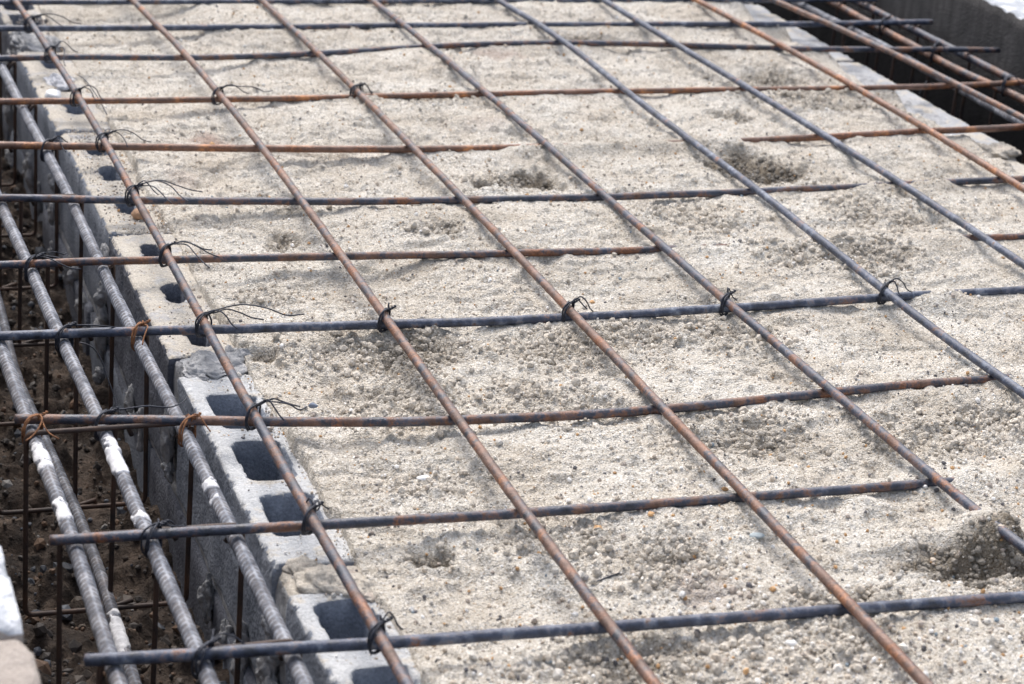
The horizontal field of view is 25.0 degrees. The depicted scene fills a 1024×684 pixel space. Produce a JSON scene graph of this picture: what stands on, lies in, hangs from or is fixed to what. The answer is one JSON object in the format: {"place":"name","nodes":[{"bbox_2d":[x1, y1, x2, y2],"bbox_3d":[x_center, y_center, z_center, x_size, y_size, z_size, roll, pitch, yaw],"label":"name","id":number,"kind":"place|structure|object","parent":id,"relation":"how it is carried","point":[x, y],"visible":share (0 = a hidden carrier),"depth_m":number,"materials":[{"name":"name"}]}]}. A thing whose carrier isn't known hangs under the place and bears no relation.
{"place":"outdoors","nodes":[
{"label":"outdoors","id":0,"kind":"place"},
{"bbox_2d":[45,89,61,97],"bbox_3d":[-0.662,-0.357,3.323,0.025,0.013,0.034,-3,22,-19],"label":"pebble","id":1,"kind":"object","parent":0,"point":[53,93],"visible":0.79,"depth_m":3.31,"materials":[{"name":"stone"}]},
{"bbox_2d":[0,135,229,683],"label":"trench floor","id":2,"kind":"structure","parent":0,"point":[140,583],"depth_m":2.53,"materials":[{"name":"soil"}]},
{"bbox_2d":[0,292,141,683],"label":"ribbed bar","id":3,"kind":"object","parent":2,"relation":"on","point":[118,631],"visible":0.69,"depth_m":2.33,"materials":[{"name":"metal"}]},
{"bbox_2d":[0,163,226,683],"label":"trench rubble","id":4,"kind":"object","parent":2,"relation":"on","point":[43,663],"visible":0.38,"depth_m":2.46,"materials":[{"name":"brown soil"}]},
{"bbox_2d":[0,5,420,683],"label":"block wall","id":5,"kind":"structure","parent":0,"point":[308,609],"depth_m":2.40,"materials":[{"name":"grey concrete"}]},
{"bbox_2d":[78,74,106,114],"bbox_3d":[-0.594,-0.352,3.260,0.004,0.024,0.146,-6,23,-25],"label":"wire offcut","id":6,"kind":"object","parent":5,"relation":"on","point":[94,92],"visible":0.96,"depth_m":3.25,"materials":[{"name":"grey metal"}]},
{"bbox_2d":[79,342,119,414],"bbox_3d":[-0.426,0.041,2.410,0.015,0.066,0.085,-16,29,-42],"label":"wire offcut","id":7,"kind":"object","parent":5,"relation":"hanging from","point":[105,372],"visible":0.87,"depth_m":2.42,"materials":[{"name":"black metal"}]},
{"bbox_2d":[131,208,149,219],"bbox_3d":[-0.458,-0.158,2.845,0.021,0.016,0.024,-14,27,-39],"label":"pebble","id":8,"kind":"object","parent":5,"relation":"on","point":[135,214],"visible":0.52,"depth_m":2.84,"materials":[{"name":"stone"}]},
{"bbox_2d":[12,0,413,683],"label":"rebar","id":9,"kind":"object","parent":5,"relation":"on","point":[358,600],"visible":1,"depth_m":2.22,"materials":[{"name":"brown metal"}]},
{"bbox_2d":[44,41,77,65],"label":"tie wire","id":10,"kind":"object","parent":9,"relation":"attached to","point":[48,48],"visible":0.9,"depth_m":3.41,"materials":[{"name":"black metal"}]},
{"bbox_2d":[69,85,104,106],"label":"tie wire","id":11,"kind":"object","parent":9,"relation":"attached to","point":[79,89],"visible":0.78,"depth_m":3.21,"materials":[{"name":"black metal"}]},
{"bbox_2d":[95,129,150,152],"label":"tie wire","id":12,"kind":"object","parent":9,"relation":"attached to","point":[106,134],"visible":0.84,"depth_m":3.02,"materials":[{"name":"black metal"}]},
{"bbox_2d":[125,180,202,206],"bbox_3d":[-0.422,-0.178,2.816,0.100,0.032,0.050,-3,22,-19],"label":"tie wire","id":13,"kind":"object","parent":9,"relation":"attached to","point":[138,185],"visible":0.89,"depth_m":2.82,"materials":[{"name":"black metal"}]},
{"bbox_2d":[159,240,218,268],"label":"tie wire","id":14,"kind":"object","parent":9,"relation":"attached to","point":[168,245],"visible":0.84,"depth_m":2.62,"materials":[{"name":"black metal"}]},
{"bbox_2d":[245,398,306,430],"bbox_3d":[-0.225,0.069,2.214,0.069,0.031,0.029,-8,24,-29],"label":"tie wire","id":15,"kind":"object","parent":9,"relation":"attached to","point":[256,405],"visible":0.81,"depth_m":2.21,"materials":[{"name":"black metal"}]},
{"bbox_2d":[299,497,328,535],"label":"tie wire","id":16,"kind":"object","parent":9,"relation":"attached to","point":[313,505],"visible":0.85,"depth_m":2.00,"materials":[{"name":"black metal"}]},
{"bbox_2d":[9,1,1023,683],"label":"sand","id":17,"kind":"structure","parent":0,"point":[529,579],"depth_m":2.64,"materials":[{"name":"beige sand"}]},
{"bbox_2d":[308,402,317,407],"bbox_3d":[-0.199,0.064,2.306,0.010,0.006,0.009,-3,22,-19],"label":"pebble","id":18,"kind":"object","parent":17,"relation":"on","point":[312,405],"visible":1,"depth_m":2.30,"materials":[{"name":"stone"}]},
{"bbox_2d":[129,0,660,683],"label":"rebar","id":19,"kind":"object","parent":17,"relation":"on","point":[573,576],"visible":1,"depth_m":2.26,"materials":[{"name":"brown metal"}]},
{"bbox_2d":[377,302,396,332],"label":"tie wire","id":20,"kind":"object","parent":19,"relation":"attached to","point":[388,310],"visible":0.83,"depth_m":2.47,"materials":[{"name":"black metal"}]},
{"bbox_2d":[417,475,428,480],"bbox_3d":[-0.083,0.127,2.157,0.013,0.006,0.009,-3,22,-19],"label":"pebble","id":21,"kind":"object","parent":17,"relation":"on","point":[422,477],"visible":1,"depth_m":2.15,"materials":[{"name":"stone"}]},
{"bbox_2d":[49,477,954,545],"bbox_3d":[0.460,0.130,2.214,1.788,0.010,0.022,-3,22,-18],"label":"rebar","id":22,"kind":"object","parent":17,"relation":"on","point":[284,526],"visible":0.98,"depth_m":2.04,"materials":[{"name":"metal"}]},
{"bbox_2d":[0,286,1023,340],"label":"rebar","id":23,"kind":"object","parent":17,"relation":"on","point":[366,324],"visible":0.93,"depth_m":2.50,"materials":[{"name":"grey metal"}]},
{"bbox_2d":[195,304,303,337],"bbox_3d":[-0.275,-0.022,2.440,0.125,0.030,0.031,-5,23,-23],"label":"tie wire","id":24,"kind":"object","parent":23,"relation":"attached to","point":[200,316],"visible":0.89,"depth_m":2.43,"materials":[{"name":"black metal"}]},
{"bbox_2d":[562,296,593,321],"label":"tie wire","id":25,"kind":"object","parent":23,"relation":"attached to","point":[572,302],"visible":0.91,"depth_m":2.54,"materials":[{"name":"black metal"}]},
{"bbox_2d":[719,287,736,315],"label":"tie wire","id":26,"kind":"object","parent":23,"relation":"attached to","point":[721,309],"visible":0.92,"depth_m":2.60,"materials":[{"name":"black metal"}]},
{"bbox_2d":[877,278,911,304],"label":"tie wire","id":27,"kind":"object","parent":23,"relation":"attached to","point":[879,301],"visible":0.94,"depth_m":2.68,"materials":[{"name":"black metal"}]},
{"bbox_2d":[0,176,1023,204],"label":"rebar","id":28,"kind":"object","parent":17,"relation":"on","point":[356,201],"visible":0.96,"depth_m":2.90,"materials":[{"name":"metal"}]},
{"bbox_2d":[0,80,1023,104],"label":"rebar","id":29,"kind":"object","parent":17,"relation":"on","point":[160,100],"visible":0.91,"depth_m":3.39,"materials":[{"name":"orange metal"}]},
{"bbox_2d":[211,84,272,104],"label":"tie wire","id":30,"kind":"object","parent":29,"relation":"attached to","point":[213,94],"visible":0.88,"depth_m":3.27,"materials":[{"name":"black metal"}]},
{"bbox_2d":[350,82,372,96],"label":"tie wire","id":31,"kind":"object","parent":29,"relation":"attached to","point":[360,85],"visible":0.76,"depth_m":3.34,"materials":[{"name":"black metal"}]},
{"bbox_2d":[0,233,1023,268],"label":"rebar","id":32,"kind":"object","parent":17,"relation":"on","point":[86,261],"visible":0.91,"depth_m":2.67,"materials":[{"name":"brown metal"}]},
{"bbox_2d":[0,123,1023,152],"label":"rebar","id":33,"kind":"object","parent":17,"relation":"on","point":[323,148],"visible":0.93,"depth_m":3.09,"materials":[{"name":"orange metal"}]},
{"bbox_2d":[14,374,1011,426],"bbox_3d":[0.395,0.048,2.414,1.795,0.011,0.068,-2,22,-17],"label":"rebar","id":34,"kind":"object","parent":17,"relation":"on","point":[71,419],"visible":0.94,"depth_m":2.25,"materials":[{"name":"brown metal"}]},
{"bbox_2d":[22,423,193,616],"bbox_3d":[-0.388,0.171,2.217,0.162,0.202,0.023,-2,22,-17],"label":"stirrup","id":35,"kind":"object","parent":34,"relation":"hanging from","point":[124,605],"visible":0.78,"depth_m":2.21,"materials":[{"name":"metal"}]},
{"bbox_2d":[0,327,127,683],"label":"ribbed bar","id":36,"kind":"object","parent":35,"relation":"on","point":[84,576],"visible":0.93,"depth_m":2.00,"materials":[{"name":"metal"}]},
{"bbox_2d":[21,411,58,442],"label":"tie wire","id":37,"kind":"object","parent":36,"relation":"attached to","point":[41,425],"visible":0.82,"depth_m":2.15,"materials":[{"name":"brown metal"}]},
{"bbox_2d":[0,190,219,683],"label":"ribbed bar","id":38,"kind":"object","parent":35,"relation":"on","point":[169,587],"visible":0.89,"depth_m":2.10,"materials":[{"name":"metal"}]},
{"bbox_2d":[24,251,80,281],"bbox_3d":[-0.521,-0.089,2.598,0.063,0.033,0.058,-3,22,-19],"label":"tie wire","id":39,"kind":"object","parent":38,"relation":"attached to","point":[29,259],"visible":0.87,"depth_m":2.58,"materials":[{"name":"black metal"}]},
{"bbox_2d":[55,322,134,353],"bbox_3d":[-0.436,-0.009,2.407,0.091,0.033,0.030,-7,24,-27],"label":"tie wire","id":40,"kind":"object","parent":38,"relation":"attached to","point":[58,336],"visible":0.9,"depth_m":2.39,"materials":[{"name":"black metal"}]},
{"bbox_2d":[94,395,187,440],"bbox_3d":[-0.354,0.069,2.220,0.118,0.033,0.030,-13,27,-38],"label":"tie wire","id":41,"kind":"object","parent":38,"relation":"attached to","point":[112,410],"visible":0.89,"depth_m":2.19,"materials":[{"name":"black metal"}]},
{"bbox_2d":[56,522,244,683],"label":"stirrup","id":42,"kind":"object","parent":38,"relation":"hanging from","point":[154,621],"visible":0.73,"depth_m":2.00,"materials":[{"name":"metal"}]},
{"bbox_2d":[140,518,187,558],"bbox_3d":[-0.301,0.165,1.980,0.024,0.033,0.051,22,27,38],"label":"tie wire","id":43,"kind":"object","parent":38,"relation":"attached to","point":[157,524],"visible":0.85,"depth_m":1.96,"materials":[{"name":"black metal"}]},
{"bbox_2d":[191,629,244,678],"bbox_3d":[-0.233,0.241,1.793,0.044,0.033,0.052,16,24,27],"label":"tie wire","id":44,"kind":"object","parent":38,"relation":"attached to","point":[212,641],"visible":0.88,"depth_m":1.77,"materials":[{"name":"black metal"}]},
{"bbox_2d":[0,62,313,683],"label":"ribbed bar","id":45,"kind":"object","parent":35,"relation":"on","point":[272,616],"visible":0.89,"depth_m":2.23,"materials":[{"name":"metal"}]},
{"bbox_2d":[2,105,37,237],"bbox_3d":[-0.745,-0.240,3.219,0.162,0.202,0.018,-2,22,-17],"label":"stirrup","id":46,"kind":"object","parent":45,"relation":"hanging from","point":[30,109],"visible":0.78,"depth_m":3.25,"materials":[{"name":"metal"}]},
{"bbox_2d":[0,149,58,290],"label":"stirrup","id":47,"kind":"object","parent":45,"relation":"hanging from","point":[9,287],"visible":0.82,"depth_m":3.06,"materials":[{"name":"metal"}]},
{"bbox_2d":[13,194,83,346],"bbox_3d":[-0.611,-0.086,2.843,0.162,0.202,0.021,-2,22,-16],"label":"stirrup","id":48,"kind":"object","parent":45,"relation":"hanging from","point":[31,343],"visible":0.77,"depth_m":2.87,"materials":[{"name":"metal"}]},
{"bbox_2d":[40,135,67,161],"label":"tie wire","id":49,"kind":"object","parent":45,"relation":"attached to","point":[53,139],"visible":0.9,"depth_m":3.00,"materials":[{"name":"black metal"}]},
{"bbox_2d":[0,265,115,426],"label":"stirrup","id":50,"kind":"object","parent":45,"relation":"hanging from","point":[111,362],"visible":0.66,"depth_m":2.65,"materials":[{"name":"metal"}]},
{"bbox_2d":[0,336,148,514],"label":"stirrup","id":51,"kind":"object","parent":45,"relation":"hanging from","point":[87,504],"visible":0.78,"depth_m":2.45,"materials":[{"name":"metal"}]},
{"bbox_2d":[131,319,150,350],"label":"tie wire","id":52,"kind":"object","parent":45,"relation":"attached to","point":[142,323],"visible":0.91,"depth_m":2.40,"materials":[{"name":"brown metal"}]},
{"bbox_2d":[177,412,210,446],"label":"tie wire","id":53,"kind":"object","parent":45,"relation":"attached to","point":[180,433],"visible":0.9,"depth_m":2.18,"materials":[{"name":"brown metal"}]},
{"bbox_2d":[0,0,877,4],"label":"rebar","id":54,"kind":"object","parent":45,"relation":"on","point":[97,2],"visible":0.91,"depth_m":3.90,"materials":[{"name":"metal"}]},
{"bbox_2d":[0,19,932,31],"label":"rebar","id":55,"kind":"object","parent":45,"relation":"on","point":[90,28],"visible":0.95,"depth_m":3.79,"materials":[{"name":"grey metal"}]},
{"bbox_2d":[0,32,2,140],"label":"stirrup","id":56,"kind":"object","parent":55,"relation":"hanging from","point":[1,126],"visible":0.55,"depth_m":3.62,"materials":[{"name":"metal"}]},
{"bbox_2d":[23,13,81,33],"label":"tie wire","id":57,"kind":"object","parent":55,"relation":"attached to","point":[25,23],"visible":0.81,"depth_m":3.58,"materials":[{"name":"black metal"}]},
{"bbox_2d":[0,40,999,61],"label":"rebar","id":58,"kind":"object","parent":45,"relation":"on","point":[160,57],"visible":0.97,"depth_m":3.69,"materials":[{"name":"metal"}]},
{"bbox_2d":[2,61,16,186],"bbox_3d":[-0.818,-0.325,3.426,0.162,0.202,0.022,-2,22,-16],"label":"stirrup","id":59,"kind":"object","parent":58,"relation":"hanging from","point":[9,65],"visible":0.77,"depth_m":3.45,"materials":[{"name":"metal"}]},
{"bbox_2d":[83,591,1023,666],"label":"rebar","id":60,"kind":"object","parent":17,"relation":"on","point":[336,645],"visible":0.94,"depth_m":1.85,"materials":[{"name":"grey metal"}]},
{"bbox_2d":[96,638,301,683],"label":"stirrup","id":61,"kind":"object","parent":60,"relation":"hanging from","point":[99,675],"visible":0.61,"depth_m":1.80,"materials":[{"name":"metal"}]},
{"bbox_2d":[367,612,402,654],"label":"tie wire","id":62,"kind":"object","parent":60,"relation":"attached to","point":[378,624],"visible":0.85,"depth_m":1.81,"materials":[{"name":"black metal"}]},
{"bbox_2d":[95,2,1023,683],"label":"sand clods","id":63,"kind":"object","parent":17,"relation":"on","point":[791,658],"visible":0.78,"depth_m":2.32,"materials":[{"name":"beige sand"}]},
{"bbox_2d":[258,0,933,683],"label":"rebar","id":64,"kind":"object","parent":17,"relation":"on","point":[886,642],"visible":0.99,"depth_m":2.30,"materials":[{"name":"brown metal"}]},
{"bbox_2d":[596,572,619,581],"bbox_3d":[0.093,0.201,1.990,0.052,0.005,0.002,-9,25,-32],"label":"wire offcut","id":65,"kind":"object","parent":17,"relation":"on","point":[608,577],"visible":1,"depth_m":1.98,"materials":[{"name":"grey metal"}]},
{"bbox_2d":[368,0,1023,553],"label":"rebar","id":66,"kind":"object","parent":17,"relation":"on","point":[922,466],"visible":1,"depth_m":2.58,"materials":[{"name":"metal"}]},
{"bbox_2d":[749,532,764,538],"bbox_3d":[0.220,0.174,2.070,0.016,0.005,0.009,-3,22,-19],"label":"pebble","id":67,"kind":"object","parent":17,"relation":"on","point":[757,535],"visible":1,"depth_m":2.07,"materials":[{"name":"stone"}]},
{"bbox_2d":[494,0,1023,398],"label":"rebar","id":68,"kind":"object","parent":17,"relation":"on","point":[944,336],"visible":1,"depth_m":2.91,"materials":[{"name":"metal"}]},
{"bbox_2d":[785,639,797,646],"bbox_3d":[0.228,0.245,1.878,0.010,0.006,0.010,-3,22,-19],"label":"pebble","id":69,"kind":"object","parent":17,"relation":"on","point":[793,643],"visible":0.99,"depth_m":1.88,"materials":[{"name":"stone"}]},
{"bbox_2d":[599,0,1023,268],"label":"rebar","id":70,"kind":"object","parent":17,"relation":"on","point":[946,213],"visible":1,"depth_m":3.26,"materials":[{"name":"grey metal"}]},
{"bbox_2d":[691,0,1023,192],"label":"rebar","id":71,"kind":"object","parent":17,"relation":"on","point":[992,169],"visible":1,"depth_m":3.52,"materials":[{"name":"orange metal"}]},
{"bbox_2d":[768,0,1023,121],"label":"rebar","id":72,"kind":"object","parent":17,"relation":"on","point":[941,76],"visible":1,"depth_m":3.77,"materials":[{"name":"brown metal"}]},
{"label":"far trench floor","id":73,"kind":"structure","parent":0,"visible":0},
{"bbox_2d":[743,3,1023,174],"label":"block wall","id":74,"kind":"structure","parent":73,"relation":"on","point":[912,103],"depth_m":3.68,"materials":[{"name":"grey concrete"}]},
{"bbox_2d":[889,52,971,119],"bbox_3d":[0.706,-0.389,3.957,0.151,0.237,0.019,-2,22,-17],"label":"stirrup","id":75,"kind":"object","parent":73,"relation":"on","point":[927,82],"visible":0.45,"depth_m":3.94,"materials":[{"name":"metal"}]},
{"bbox_3d":[0.927,-0.134,3.335,0.151,0.237,0.021,-3,22,-19],"label":"stirrup","id":76,"kind":"object","parent":73,"relation":"on","visible":0},
{"bbox_2d":[789,2,1023,123],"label":"ribbed bar","id":77,"kind":"object","parent":76,"relation":"on","point":[828,17],"visible":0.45,"depth_m":3.91,"materials":[{"name":"metal"}]},
{"bbox_2d":[852,2,1023,89],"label":"ribbed bar","id":78,"kind":"object","parent":76,"relation":"on","point":[966,56],"visible":0.83,"depth_m":4.01,"materials":[{"name":"metal"}]},
{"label":"stirrup","id":79,"kind":"object","parent":73,"relation":"on","visible":0},
{"bbox_2d":[825,2,1023,104],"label":"ribbed bar","id":80,"kind":"object","parent":79,"relation":"on","point":[945,63],"visible":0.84,"depth_m":3.89,"materials":[{"name":"brown metal"}]},
{"bbox_2d":[799,2,875,66],"bbox_3d":[0.592,-0.521,4.277,0.151,0.237,0.018,-2,22,-16],"label":"stirrup","id":81,"kind":"object","parent":80,"relation":"hanging from","point":[870,33],"visible":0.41,"depth_m":4.26,"materials":[{"name":"metal"}]},
{"bbox_2d":[841,25,920,91],"bbox_3d":[0.647,-0.457,4.123,0.151,0.237,0.018,-2,22,-16],"label":"stirrup","id":82,"kind":"object","parent":80,"relation":"hanging from","point":[877,54],"visible":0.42,"depth_m":4.11,"materials":[{"name":"metal"}]},
{"bbox_2d":[878,15,901,34],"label":"tie wire","id":83,"kind":"object","parent":80,"relation":"attached to","point":[882,20],"visible":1,"depth_m":4.07,"materials":[{"name":"black metal"}]},
{"bbox_2d":[930,41,949,61],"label":"tie wire","id":84,"kind":"object","parent":80,"relation":"attached to","point":[935,46],"visible":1,"depth_m":3.89,"materials":[{"name":"black metal"}]},
{"bbox_2d":[951,88,1023,164],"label":"stirrup","id":85,"kind":"object","parent":80,"relation":"hanging from","point":[954,105],"visible":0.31,"depth_m":3.73,"materials":[{"name":"metal"}]},
{"bbox_2d":[1001,73,1023,96],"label":"tie wire","id":86,"kind":"object","parent":80,"relation":"attached to","point":[1005,80],"visible":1,"depth_m":3.71,"materials":[{"name":"black metal"}]},
{"label":"ground","id":87,"kind":"structure","parent":0,"visible":0},
{"bbox_2d":[0,546,22,642],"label":"concrete kerb","id":88,"kind":"structure","parent":87,"relation":"on","point":[10,624],"depth_m":1.61,"materials":[{"name":"white concrete"}]},
{"bbox_2d":[0,640,40,683],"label":"concrete kerb","id":89,"kind":"structure","parent":87,"relation":"on","point":[17,663],"depth_m":1.55,"materials":[{"name":"beige concrete"}]},
{"bbox_2d":[753,2,1023,163],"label":"formwork board","id":90,"kind":"object","parent":87,"relation":"on","point":[975,114],"visible":0.1,"depth_m":4.21,"materials":[{"name":"black wood"}]},
{"bbox_2d":[862,0,1023,90],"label":"concrete kerb","id":91,"kind":"structure","parent":87,"relation":"on","point":[979,23],"depth_m":4.04,"materials":[{"name":"grey concrete"}]}
]}

